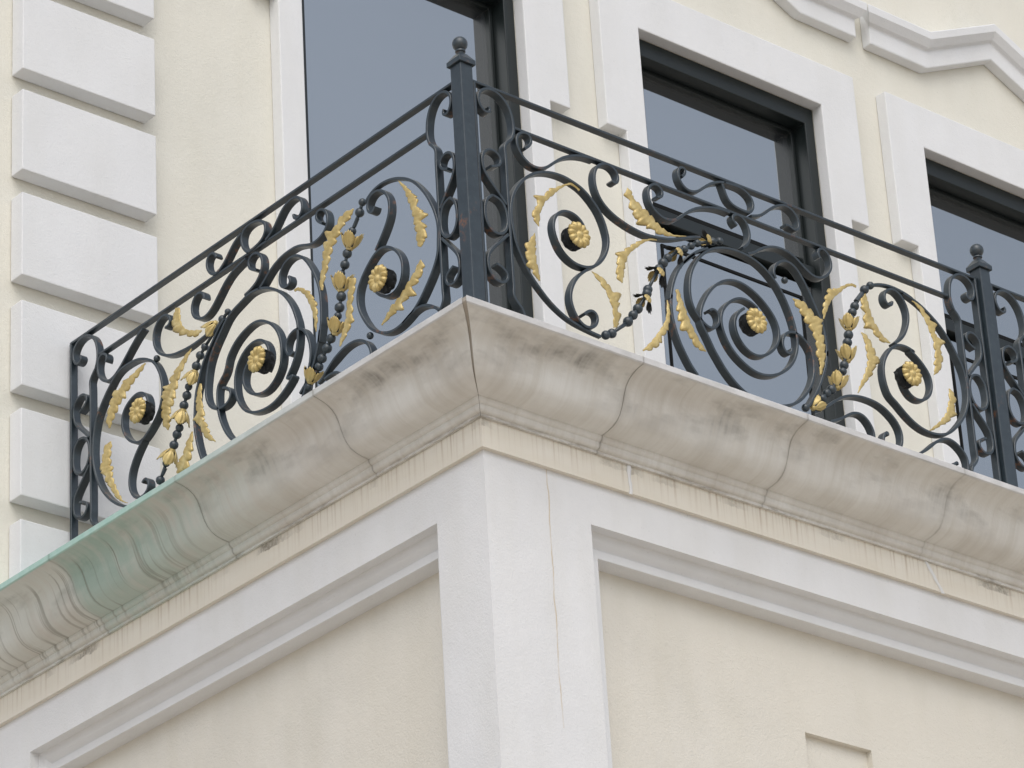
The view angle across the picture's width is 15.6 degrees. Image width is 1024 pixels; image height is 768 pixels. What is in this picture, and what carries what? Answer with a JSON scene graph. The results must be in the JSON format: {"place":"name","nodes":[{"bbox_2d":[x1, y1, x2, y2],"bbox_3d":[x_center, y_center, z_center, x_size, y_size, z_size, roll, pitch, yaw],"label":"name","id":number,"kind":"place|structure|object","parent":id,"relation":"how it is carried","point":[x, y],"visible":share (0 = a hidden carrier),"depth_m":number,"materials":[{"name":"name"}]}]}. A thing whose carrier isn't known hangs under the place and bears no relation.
{"place":"outdoors","nodes":[
{"label":"outdoors","id":0,"kind":"place"},
{"bbox_2d":[0,0,1023,583],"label":"building","id":1,"kind":"structure","parent":0,"point":[146,144],"depth_m":17.37,"materials":[{"name":"beige paint"}]},
{"bbox_2d":[302,0,533,387],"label":"window","id":2,"kind":"structure","parent":1,"relation":"in","point":[368,63],"depth_m":17.10,"materials":[{"name":"grey glass"}]},
{"bbox_2d":[639,39,845,426],"bbox_3d":[1.112,0.188,17.866,1.249,3.855,0.148,18,-34,-36],"label":"window","id":3,"kind":"structure","parent":1,"relation":"in","point":[697,115],"depth_m":18.47,"materials":[{"name":"grey glass"}]},
{"bbox_2d":[925,158,1023,488],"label":"window","id":4,"kind":"structure","parent":1,"relation":"in","point":[967,211],"depth_m":19.68,"materials":[{"name":"grey glass"}]},
{"label":"ground","id":5,"kind":"structure","parent":0,"visible":0},
{"bbox_2d":[0,295,1023,767],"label":"balcony","id":6,"kind":"structure","parent":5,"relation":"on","point":[480,535],"depth_m":13.31,"materials":[{"name":"stone"}]},
{"bbox_2d":[70,82,462,540],"bbox_3d":[-0.967,-0.151,13.957,0.115,1.078,2.441,18,-34,-36],"label":"iron railing","id":7,"kind":"object","parent":6,"relation":"on","point":[381,280],"visible":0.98,"depth_m":14.02,"materials":[{"name":"black metal"}]},
{"bbox_2d":[446,36,485,320],"bbox_3d":[-0.154,-0.678,13.162,0.075,1.278,0.075,18,-34,-36],"label":"railing post","id":8,"kind":"object","parent":6,"relation":"on","point":[460,64],"visible":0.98,"depth_m":13.17,"materials":[{"name":"metal"}]},
{"bbox_2d":[473,80,1001,480],"bbox_3d":[0.889,-0.285,13.919,2.630,1.078,0.112,18,-34,-36],"label":"iron railing","id":9,"kind":"object","parent":6,"relation":"on","point":[575,236],"visible":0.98,"depth_m":13.96,"materials":[{"name":"black metal"}]},
{"bbox_2d":[966,244,1016,486],"bbox_3d":[1.903,0.007,14.758,0.075,1.278,0.075,18,-34,-36],"label":"railing post","id":10,"kind":"object","parent":6,"relation":"on","point":[979,268],"visible":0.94,"depth_m":14.78,"materials":[{"name":"metal"}]},
{"bbox_2d":[991,283,1023,486],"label":"iron railing","id":11,"kind":"object","parent":6,"relation":"on","point":[1014,352],"visible":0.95,"depth_m":14.89,"materials":[{"name":"black metal"}]}
]}

